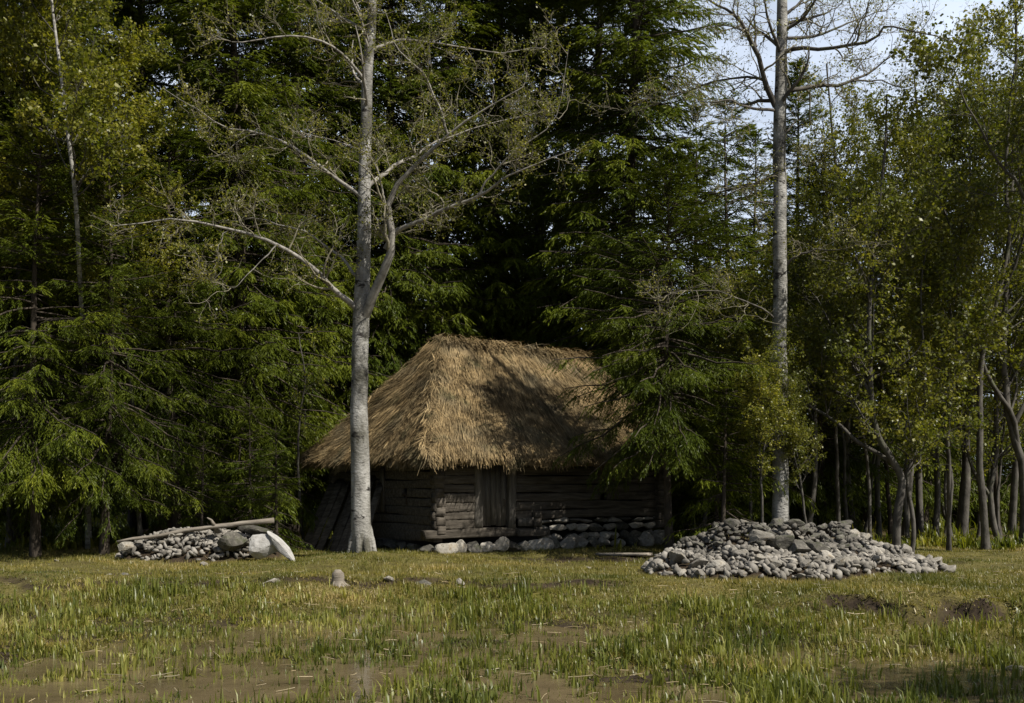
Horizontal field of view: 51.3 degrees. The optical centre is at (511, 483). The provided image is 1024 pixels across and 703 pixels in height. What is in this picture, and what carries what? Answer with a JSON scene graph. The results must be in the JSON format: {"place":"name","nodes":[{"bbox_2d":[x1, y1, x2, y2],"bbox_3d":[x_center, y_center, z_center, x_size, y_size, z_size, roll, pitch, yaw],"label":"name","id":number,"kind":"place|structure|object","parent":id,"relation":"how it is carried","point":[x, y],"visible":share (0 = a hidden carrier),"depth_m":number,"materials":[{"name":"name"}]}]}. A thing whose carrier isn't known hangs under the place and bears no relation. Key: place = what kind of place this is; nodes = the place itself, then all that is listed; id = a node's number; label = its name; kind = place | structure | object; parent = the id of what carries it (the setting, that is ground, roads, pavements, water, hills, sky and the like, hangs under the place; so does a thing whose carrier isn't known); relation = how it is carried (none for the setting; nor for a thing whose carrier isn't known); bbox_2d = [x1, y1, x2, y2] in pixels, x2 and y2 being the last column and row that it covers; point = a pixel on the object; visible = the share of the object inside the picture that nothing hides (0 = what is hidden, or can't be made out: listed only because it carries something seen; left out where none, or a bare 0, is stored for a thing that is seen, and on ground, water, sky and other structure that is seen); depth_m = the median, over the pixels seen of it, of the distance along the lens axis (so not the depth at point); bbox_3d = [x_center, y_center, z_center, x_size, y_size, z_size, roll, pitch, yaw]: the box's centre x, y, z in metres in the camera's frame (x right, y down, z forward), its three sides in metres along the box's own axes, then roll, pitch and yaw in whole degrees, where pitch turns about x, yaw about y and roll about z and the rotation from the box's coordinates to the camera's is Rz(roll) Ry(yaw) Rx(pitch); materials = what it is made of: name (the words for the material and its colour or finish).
{"place":"outdoors","nodes":[
{"label":"outdoors","id":0,"kind":"place"},
{"bbox_2d":[0,610,1023,702],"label":"pond water","id":1,"kind":"structure","parent":0,"point":[366,673],"depth_m":10.90,"materials":[{"name":"liquid"}]},
{"bbox_2d":[0,502,1023,702],"bbox_3d":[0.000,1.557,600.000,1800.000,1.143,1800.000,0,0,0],"label":"ground","id":2,"kind":"structure","parent":0,"point":[851,600],"depth_m":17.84,"materials":[{"name":"plant"}]},
{"bbox_2d":[0,0,58,325],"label":"birch tree","id":3,"kind":"object","parent":2,"relation":"on","point":[4,230],"visible":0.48,"depth_m":25.73,"materials":[{"name":"green plant"}]},
{"bbox_2d":[0,0,114,547],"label":"birch tree","id":4,"kind":"object","parent":2,"relation":"on","point":[27,88],"visible":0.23,"depth_m":27.33,"materials":[{"name":"green plant"}]},
{"bbox_2d":[0,0,129,542],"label":"spruce tree","id":5,"kind":"object","parent":2,"relation":"on","point":[26,534],"visible":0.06,"depth_m":30.19,"materials":[{"name":"green plant"}]},
{"bbox_2d":[0,0,138,552],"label":"spruce tree","id":6,"kind":"object","parent":2,"relation":"on","point":[12,324],"visible":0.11,"depth_m":28.31,"materials":[{"name":"green plant"}]},
{"bbox_2d":[0,0,157,548],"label":"birch tree","id":7,"kind":"object","parent":2,"relation":"on","point":[82,108],"visible":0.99,"depth_m":24.61,"materials":[{"name":"green plant"}]},
{"bbox_2d":[0,91,163,556],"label":"spruce tree","id":8,"kind":"object","parent":2,"relation":"on","point":[38,470],"visible":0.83,"depth_m":25.07,"materials":[{"name":"green plant"}]},
{"bbox_2d":[6,0,185,533],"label":"spruce tree","id":9,"kind":"object","parent":2,"relation":"on","point":[116,198],"visible":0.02,"depth_m":32.73,"materials":[{"name":"green plant"}]},
{"bbox_2d":[0,134,226,554],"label":"spruce tree","id":10,"kind":"object","parent":2,"relation":"on","point":[105,498],"visible":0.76,"depth_m":25.49,"materials":[{"name":"green plant"}]},
{"bbox_2d":[53,0,200,547],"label":"birch tree","id":11,"kind":"object","parent":2,"relation":"on","point":[128,47],"visible":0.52,"depth_m":26.89,"materials":[{"name":"green plant"}]},
{"bbox_2d":[46,0,261,532],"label":"spruce tree","id":12,"kind":"object","parent":2,"relation":"on","point":[131,5],"visible":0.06,"depth_m":33.54,"materials":[{"name":"green plant"}]},
{"bbox_2d":[45,87,286,528],"bbox_3d":[-9.069,-4.377,28.759,6.600,12.104,6.645,-1,0,41],"label":"spruce tree","id":13,"kind":"object","parent":2,"relation":"on","point":[171,384],"visible":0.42,"depth_m":28.23,"materials":[{"name":"green plant"}]},
{"bbox_2d":[110,0,302,530],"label":"spruce tree","id":14,"kind":"object","parent":2,"relation":"on","point":[153,7],"visible":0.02,"depth_m":34.54,"materials":[{"name":"green plant"}]},
{"bbox_2d":[170,441,245,535],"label":"young spruce","id":15,"kind":"object","parent":2,"relation":"on","point":[202,474],"visible":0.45,"depth_m":26.56,"materials":[{"name":"green plant"}]},
{"bbox_2d":[122,0,350,536],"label":"spruce tree","id":16,"kind":"object","parent":2,"relation":"on","point":[250,98],"visible":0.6,"depth_m":29.99,"materials":[{"name":"green plant"}]},
{"bbox_2d":[210,399,300,537],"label":"young spruce","id":17,"kind":"object","parent":2,"relation":"on","point":[259,455],"visible":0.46,"depth_m":27.48,"materials":[{"name":"green plant"}]},
{"bbox_2d":[248,534,277,558],"bbox_3d":[-5.472,1.397,23.747,0.760,0.566,0.394,0,0,-10],"label":"boulder","id":18,"kind":"object","parent":2,"relation":"on","point":[261,546],"visible":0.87,"depth_m":23.59,"materials":[{"name":"stone"}]},
{"bbox_2d":[237,428,313,552],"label":"young spruce","id":19,"kind":"object","parent":2,"relation":"on","point":[286,503],"visible":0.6,"depth_m":26.33,"materials":[{"name":"green plant"}]},
{"bbox_2d":[267,531,294,560],"bbox_3d":[-5.104,1.391,23.607,0.237,0.958,0.182,-32,-18,-53],"label":"boulder","id":20,"kind":"object","parent":2,"relation":"on","point":[281,546],"visible":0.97,"depth_m":23.54,"materials":[{"name":"stone"}]},
{"bbox_2d":[180,0,410,537],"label":"spruce tree","id":21,"kind":"object","parent":2,"relation":"on","point":[332,353],"visible":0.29,"depth_m":33.17,"materials":[{"name":"green plant"}]},
{"bbox_2d":[283,323,335,539],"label":"sapling","id":22,"kind":"object","parent":2,"relation":"on","point":[297,464],"visible":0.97,"depth_m":29.43,"materials":[{"name":"plant"}]},
{"bbox_2d":[300,480,336,549],"bbox_3d":[-5.330,0.879,29.476,0.264,2.014,1.528,0,0,24],"label":"leaning plank","id":23,"kind":"object","parent":2,"relation":"on","point":[320,510],"visible":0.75,"depth_m":29.51,"materials":[{"name":"wood"}]},
{"bbox_2d":[306,478,343,550],"bbox_3d":[-5.086,0.856,29.121,0.221,2.015,1.530,0,0,24],"label":"leaning plank","id":24,"kind":"object","parent":2,"relation":"on","point":[328,509],"visible":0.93,"depth_m":29.14,"materials":[{"name":"wood"}]},
{"bbox_2d":[314,481,349,551],"bbox_3d":[-4.853,0.907,28.895,0.262,1.948,1.389,0,0,25],"label":"leaning plank","id":25,"kind":"object","parent":2,"relation":"on","point":[329,525],"visible":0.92,"depth_m":28.88,"materials":[{"name":"wood"}]},
{"bbox_2d":[326,489,350,550],"bbox_3d":[-4.530,0.932,28.560,0.255,1.862,1.213,0,0,26],"label":"leaning plank","id":26,"kind":"object","parent":2,"relation":"on","point":[337,527],"visible":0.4,"depth_m":28.50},
{"bbox_2d":[330,569,349,587],"bbox_3d":[-2.942,1.631,17.996,0.442,0.366,0.426,0,0,34],"label":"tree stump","id":27,"kind":"object","parent":2,"relation":"on","point":[337,577],"visible":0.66,"depth_m":17.92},
{"bbox_2d":[85,0,595,552],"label":"aspen tree","id":28,"kind":"object","parent":2,"relation":"on","point":[361,538],"visible":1,"depth_m":23.62,"materials":[{"name":"grey plant"}]},
{"bbox_2d":[330,498,350,551],"bbox_3d":[-4.332,0.831,28.085,0.191,1.971,1.517,0,0,21],"label":"leaning plank","id":29,"kind":"object","parent":2,"relation":"on","point":[337,539],"visible":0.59,"depth_m":27.80,"materials":[{"name":"wood"}]},
{"bbox_2d":[233,0,448,534],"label":"spruce tree","id":30,"kind":"object","parent":2,"relation":"on","point":[314,492],"visible":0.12,"depth_m":35.09,"materials":[{"name":"green plant"}]},
{"bbox_2d":[335,514,350,552],"bbox_3d":[-4.107,0.834,27.790,0.268,1.964,1.490,0,0,23],"label":"leaning plank","id":31,"kind":"object","parent":2,"relation":"on","point":[343,538],"visible":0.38,"depth_m":27.42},
{"bbox_2d":[341,475,375,551],"bbox_3d":[-3.965,0.784,27.598,0.215,2.046,1.505,0,0,21],"label":"leaning plank","id":32,"kind":"object","parent":2,"relation":"on","point":[372,481],"visible":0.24,"depth_m":27.29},
{"bbox_2d":[370,482,382,525],"bbox_3d":[-3.625,0.842,27.293,0.226,1.775,1.250,0,0,18],"label":"leaning plank","id":33,"kind":"object","parent":2,"relation":"on","point":[374,503],"visible":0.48,"depth_m":27.57,"materials":[{"name":"wood"}]},
{"bbox_2d":[284,0,483,505],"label":"spruce tree","id":34,"kind":"object","parent":2,"relation":"on","point":[407,284],"visible":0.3,"depth_m":34.95,"materials":[{"name":"green plant"}]},
{"bbox_2d":[312,0,564,476],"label":"spruce tree","id":35,"kind":"object","parent":2,"relation":"on","point":[469,154],"visible":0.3,"depth_m":36.60,"materials":[{"name":"green plant"}]},
{"bbox_2d":[294,332,701,553],"bbox_3d":[-0.454,-1.143,30.072,9.438,5.977,7.768,0,0,-35],"label":"log hut","id":36,"kind":"object","parent":2,"relation":"on","point":[468,443],"visible":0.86,"depth_m":27.64,"materials":[{"name":"plant"}]},
{"bbox_2d":[482,465,506,525],"bbox_3d":[-0.453,0.300,26.715,0.790,1.533,0.116,0,0,-35],"label":"door","id":37,"kind":"structure","parent":36,"relation":"in","point":[494,479],"depth_m":26.74,"materials":[{"name":"brown wood"}]},
{"bbox_2d":[401,0,594,348],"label":"spruce tree","id":38,"kind":"object","parent":2,"relation":"on","point":[491,239],"visible":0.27,"depth_m":37.50,"materials":[{"name":"green plant"}]},
{"bbox_2d":[0,568,1022,702],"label":"dead stalks","id":39,"kind":"object","parent":2,"relation":"on","point":[494,650],"visible":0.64,"depth_m":12.23,"materials":[{"name":"plant"}]},
{"bbox_2d":[0,569,1023,702],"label":"wetland sedge","id":40,"kind":"object","parent":2,"relation":"on","point":[796,686],"visible":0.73,"depth_m":12.18,"materials":[{"name":"plant"}]},
{"bbox_2d":[0,570,1023,702],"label":"wetland moss","id":41,"kind":"object","parent":2,"relation":"on","point":[918,656],"visible":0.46,"depth_m":14.57,"materials":[{"name":"green plant"}]},
{"bbox_2d":[0,513,1023,552],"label":"undergrowth","id":42,"kind":"object","parent":2,"relation":"on","point":[930,537],"visible":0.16,"depth_m":29.61,"materials":[{"name":"green plant"}]},
{"bbox_2d":[5,63,1022,520],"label":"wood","id":43,"kind":"object","parent":2,"relation":"on","point":[123,511],"depth_m":49.21,"materials":[{"name":"plant"}]},
{"bbox_2d":[116,519,948,580],"bbox_3d":[-0.288,1.275,22.133,17.957,1.087,5.886,0,0,6],"label":"stone rubble","id":44,"kind":"object","parent":2,"relation":"on","point":[927,564],"visible":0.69,"depth_m":20.77,"materials":[{"name":"stone"}]},
{"bbox_2d":[117,517,274,542],"bbox_3d":[-7.151,1.042,24.127,3.499,0.578,0.200,0,0,-4],"label":"fallen pole","id":45,"kind":"object","parent":44,"relation":"on","point":[238,523],"visible":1,"depth_m":24.11,"materials":[{"name":"wood"}]},
{"bbox_2d":[217,532,247,550],"bbox_3d":[-6.252,1.288,23.898,0.712,0.442,0.383,0,0,-45],"label":"boulder","id":46,"kind":"object","parent":44,"relation":"on","point":[230,541],"visible":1,"depth_m":23.73,"materials":[{"name":"stone"}]},
{"bbox_2d":[237,525,272,534],"bbox_3d":[-5.940,1.064,24.672,0.807,0.259,0.384,6,5,-11],"label":"boulder","id":47,"kind":"object","parent":44,"relation":"on","point":[251,529],"visible":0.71,"depth_m":24.52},
{"bbox_2d":[669,551,685,563],"bbox_3d":[3.134,1.403,20.056,0.345,0.220,0.436,11,-14,39],"label":"fieldstone","id":48,"kind":"object","parent":44,"relation":"on","point":[677,557],"visible":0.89,"depth_m":19.95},
{"bbox_2d":[748,530,774,541],"bbox_3d":[4.791,0.998,20.574,0.580,0.243,0.302,-2,18,35],"label":"fieldstone","id":49,"kind":"object","parent":44,"relation":"on","point":[756,535],"visible":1,"depth_m":20.50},
{"bbox_2d":[766,535,793,549],"bbox_3d":[5.206,1.163,20.567,0.523,0.317,0.391,-21,-31,26],"label":"fieldstone","id":50,"kind":"object","parent":44,"relation":"on","point":[782,542],"visible":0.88,"depth_m":20.45,"materials":[{"name":"stone"}]},
{"bbox_2d":[788,540,811,553],"bbox_3d":[5.506,1.242,20.419,0.429,0.325,0.598,-3,7,8],"label":"fieldstone","id":51,"kind":"object","parent":44,"relation":"on","point":[798,546],"visible":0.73,"depth_m":20.25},
{"bbox_2d":[806,542,830,552],"bbox_3d":[5.860,1.273,20.500,0.512,0.225,0.382,16,-18,5],"label":"fieldstone","id":52,"kind":"object","parent":44,"relation":"on","point":[816,547],"visible":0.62,"depth_m":20.36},
{"bbox_2d":[455,0,621,341],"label":"spruce tree","id":53,"kind":"object","parent":2,"relation":"on","point":[537,227],"visible":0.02,"depth_m":40.21,"materials":[{"name":"green plant"}]},
{"bbox_2d":[494,0,683,402],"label":"spruce tree","id":54,"kind":"object","parent":2,"relation":"on","point":[566,123],"visible":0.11,"depth_m":37.27,"materials":[{"name":"green plant"}]},
{"bbox_2d":[595,553,652,555],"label":"fallen plank","id":55,"kind":"object","parent":2,"relation":"on","point":[625,554],"visible":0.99,"depth_m":24.78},
{"bbox_2d":[517,0,750,527],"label":"spruce tree","id":56,"kind":"object","parent":2,"relation":"on","point":[602,171],"visible":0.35,"depth_m":33.78,"materials":[{"name":"green plant"}]},
{"bbox_2d":[541,145,787,548],"bbox_3d":[3.630,-3.292,25.567,5.761,10.046,5.978,0,0,6],"label":"spruce tree","id":57,"kind":"object","parent":2,"relation":"on","point":[668,435],"visible":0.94,"depth_m":25.39,"materials":[{"name":"green plant"}]},
{"bbox_2d":[626,101,771,524],"bbox_3d":[5.686,-5.001,32.677,5.030,13.436,5.158,0,0,1],"label":"spruce tree","id":58,"kind":"object","parent":2,"relation":"on","point":[742,224],"visible":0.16,"depth_m":32.56,"materials":[{"name":"green plant"}]},
{"bbox_2d":[683,228,744,535],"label":"sapling","id":59,"kind":"object","parent":2,"relation":"on","point":[687,527],"visible":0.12,"depth_m":31.33,"materials":[{"name":"plant"}]},
{"bbox_2d":[669,233,764,529],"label":"alder tree","id":60,"kind":"object","parent":2,"relation":"on","point":[730,334],"visible":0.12,"depth_m":30.28,"materials":[{"name":"green plant"}]},
{"bbox_2d":[674,407,760,543],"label":"young spruce","id":61,"kind":"object","parent":2,"relation":"on","point":[717,505],"visible":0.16,"depth_m":27.38,"materials":[{"name":"green plant"}]},
{"bbox_2d":[664,378,773,542],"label":"young spruce","id":62,"kind":"object","parent":2,"relation":"on","point":[713,438],"visible":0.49,"depth_m":24.95,"materials":[{"name":"green plant"}]},
{"bbox_2d":[652,87,820,536],"bbox_3d":[6.296,-4.896,30.855,4.930,13.182,5.098,0,0,-29],"label":"spruce tree","id":63,"kind":"object","parent":2,"relation":"on","point":[692,500],"visible":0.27,"depth_m":30.60,"materials":[{"name":"green plant"}]},
{"bbox_2d":[697,268,798,521],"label":"alder tree","id":64,"kind":"object","parent":2,"relation":"on","point":[736,402],"visible":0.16,"depth_m":28.87,"materials":[{"name":"green plant"}]},
{"bbox_2d":[719,324,804,522],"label":"alder tree","id":65,"kind":"object","parent":2,"relation":"on","point":[768,420],"visible":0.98,"depth_m":23.93,"materials":[{"name":"green plant"}]},
{"bbox_2d":[705,127,825,522],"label":"spruce tree","id":66,"kind":"object","parent":2,"relation":"on","point":[749,166],"visible":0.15,"depth_m":35.98,"materials":[{"name":"green plant"}]},
{"bbox_2d":[698,246,877,533],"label":"alder tree","id":67,"kind":"object","parent":2,"relation":"on","point":[767,288],"visible":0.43,"depth_m":26.42,"materials":[{"name":"green plant"}]},
{"bbox_2d":[584,0,992,520],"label":"aspen tree","id":68,"kind":"object","parent":2,"relation":"on","point":[777,101],"visible":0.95,"depth_m":24.85,"materials":[{"name":"grey plant"}]},
{"bbox_2d":[760,352,826,523],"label":"alder tree","id":69,"kind":"object","parent":2,"relation":"on","point":[794,400],"visible":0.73,"depth_m":24.56,"materials":[{"name":"green plant"}]},
{"bbox_2d":[741,164,860,522],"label":"alder tree","id":70,"kind":"object","parent":2,"relation":"on","point":[805,196],"visible":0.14,"depth_m":32.21,"materials":[{"name":"green plant"}]},
{"bbox_2d":[749,54,866,523],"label":"spruce tree","id":71,"kind":"object","parent":2,"relation":"on","point":[791,120],"visible":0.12,"depth_m":36.48,"materials":[{"name":"green plant"}]},
{"bbox_2d":[686,74,953,553],"bbox_3d":[7.433,-3.801,25.780,4.344,11.186,6.022,0,0,-30],"label":"alder tree","id":72,"kind":"object","parent":2,"relation":"on","point":[796,273],"visible":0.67,"depth_m":25.04,"materials":[{"name":"green plant"}]},
{"bbox_2d":[746,148,895,532],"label":"spruce tree","id":73,"kind":"object","parent":2,"relation":"on","point":[823,501],"visible":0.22,"depth_m":33.48,"materials":[{"name":"green plant"}]},
{"bbox_2d":[804,357,848,519],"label":"sapling","id":74,"kind":"object","parent":2,"relation":"on","point":[844,480],"visible":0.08,"depth_m":32.44,"materials":[{"name":"brown wood"}]},
{"bbox_2d":[788,57,906,528],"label":"alder tree","id":75,"kind":"object","parent":2,"relation":"on","point":[853,131],"visible":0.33,"depth_m":32.98,"materials":[{"name":"green plant"}]},
{"bbox_2d":[787,175,909,521],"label":"alder tree","id":76,"kind":"object","parent":2,"relation":"on","point":[843,417],"visible":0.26,"depth_m":28.35,"materials":[{"name":"green plant"}]},
{"bbox_2d":[814,137,930,537],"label":"alder tree","id":77,"kind":"object","parent":2,"relation":"on","point":[872,158],"visible":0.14,"depth_m":31.61,"materials":[{"name":"green plant"}]},
{"bbox_2d":[797,130,948,535],"bbox_3d":[10.856,-4.515,32.365,4.812,12.498,3.614,0,2,28],"label":"alder tree","id":78,"kind":"object","parent":2,"relation":"on","point":[936,519],"visible":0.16,"depth_m":31.77,"materials":[{"name":"green plant"}]},
{"bbox_2d":[806,163,939,524],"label":"spruce tree","id":79,"kind":"object","parent":2,"relation":"on","point":[883,494],"visible":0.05,"depth_m":37.58,"materials":[{"name":"green plant"}]},
{"bbox_2d":[812,377,943,528],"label":"spruce tree","id":80,"kind":"object","parent":2,"relation":"on","point":[885,517],"visible":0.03,"depth_m":40.95,"materials":[{"name":"green plant"}]},
{"bbox_2d":[874,278,906,536],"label":"sapling","id":81,"kind":"object","parent":2,"relation":"on","point":[888,501],"visible":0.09,"depth_m":33.95,"materials":[{"name":"plant"}]},
{"bbox_2d":[873,281,914,540],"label":"sapling","id":82,"kind":"object","parent":2,"relation":"on","point":[906,518],"visible":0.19,"depth_m":31.31,"materials":[{"name":"plant"}]},
{"bbox_2d":[873,126,954,535],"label":"alder tree","id":83,"kind":"object","parent":2,"relation":"on","point":[911,487],"depth_m":35.85,"materials":[{"name":"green plant"}]},
{"bbox_2d":[844,153,992,553],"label":"alder tree","id":84,"kind":"object","parent":2,"relation":"on","point":[913,446],"visible":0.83,"depth_m":25.34,"materials":[{"name":"green plant"}]},
{"bbox_2d":[832,0,1023,549],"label":"alder tree","id":85,"kind":"object","parent":2,"relation":"on","point":[903,145],"visible":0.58,"depth_m":27.24,"materials":[{"name":"green plant"}]},
{"bbox_2d":[843,0,1023,233],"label":"alder tree","id":86,"kind":"object","parent":2,"relation":"on","point":[926,54],"visible":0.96,"depth_m":24.58,"materials":[{"name":"green plant"}]},
{"bbox_2d":[869,190,1008,527],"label":"spruce tree","id":87,"kind":"object","parent":2,"relation":"on","point":[926,470],"visible":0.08,"depth_m":39.23,"materials":[{"name":"green plant"}]},
{"bbox_2d":[900,277,978,541],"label":"sapling","id":88,"kind":"object","parent":2,"relation":"on","point":[945,490],"visible":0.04,"depth_m":30.47,"materials":[{"name":"plant"}]},
{"bbox_2d":[858,102,1023,540],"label":"alder tree","id":89,"kind":"object","parent":2,"relation":"on","point":[994,456],"visible":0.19,"depth_m":30.74,"materials":[{"name":"green plant"}]},
{"bbox_2d":[867,75,1014,536],"bbox_3d":[13.741,-5.247,33.719,3.744,13.987,5.970,0,0,-43],"label":"alder tree","id":90,"kind":"object","parent":2,"relation":"on","point":[965,500],"visible":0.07,"depth_m":32.91,"materials":[{"name":"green plant"}]},
{"bbox_2d":[874,55,1017,535],"bbox_3d":[14.098,-6.090,35.172,4.816,15.784,5.212,2,0,-12],"label":"alder tree","id":91,"kind":"object","parent":2,"relation":"on","point":[919,519],"visible":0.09,"depth_m":34.94,"materials":[{"name":"green plant"}]},
{"bbox_2d":[871,0,1023,543],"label":"alder tree","id":92,"kind":"object","parent":2,"relation":"on","point":[1012,419],"visible":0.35,"depth_m":28.93,"materials":[{"name":"green plant"}]},
{"bbox_2d":[882,168,1023,550],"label":"alder tree","id":93,"kind":"object","parent":2,"relation":"on","point":[943,269],"visible":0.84,"depth_m":26.10,"materials":[{"name":"green plant"}]},
{"bbox_2d":[891,370,1019,527],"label":"spruce tree","id":94,"kind":"object","parent":2,"relation":"on","point":[954,512],"visible":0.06,"depth_m":42.45,"materials":[{"name":"green plant"}]},
{"bbox_2d":[894,3,1023,530],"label":"alder tree","id":95,"kind":"object","parent":2,"relation":"on","point":[980,71],"visible":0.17,"depth_m":33.16,"materials":[{"name":"green plant"}]},
{"bbox_2d":[935,285,994,537],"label":"sapling","id":96,"kind":"object","parent":2,"relation":"on","point":[937,502],"visible":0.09,"depth_m":31.41,"materials":[{"name":"plant"}]},
{"bbox_2d":[925,55,1023,534],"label":"alder tree","id":97,"kind":"object","parent":2,"relation":"on","point":[1013,498],"visible":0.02,"depth_m":35.72,"materials":[{"name":"green plant"}]},
{"bbox_2d":[951,339,1023,527],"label":"spruce tree","id":98,"kind":"object","parent":2,"relation":"on","point":[1005,492],"visible":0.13,"depth_m":41.43,"materials":[{"name":"green plant"}]},
{"bbox_2d":[955,344,1022,537],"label":"alder tree","id":99,"kind":"object","parent":2,"relation":"on","point":[978,533],"visible":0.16,"depth_m":33.40,"materials":[{"name":"green plant"}]},
{"bbox_2d":[969,46,1023,346],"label":"alder tree","id":100,"kind":"object","parent":2,"relation":"on","point":[1003,175],"visible":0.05,"depth_m":31.43,"materials":[{"name":"green plant"}]},
{"bbox_2d":[979,229,1013,535],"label":"sapling","id":101,"kind":"object","parent":2,"relation":"on","point":[995,485],"visible":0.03,"depth_m":33.14,"materials":[{"name":"plant"}]},
{"bbox_2d":[986,346,1023,537],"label":"sapling","id":102,"kind":"object","parent":2,"relation":"on","point":[997,492],"visible":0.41,"depth_m":31.21,"materials":[{"name":"brown wood"}]},
{"bbox_2d":[0,0,1023,474],"label":"sky","id":103,"kind":"structure","parent":0,"point":[955,6],"materials":[{"name":"white"}]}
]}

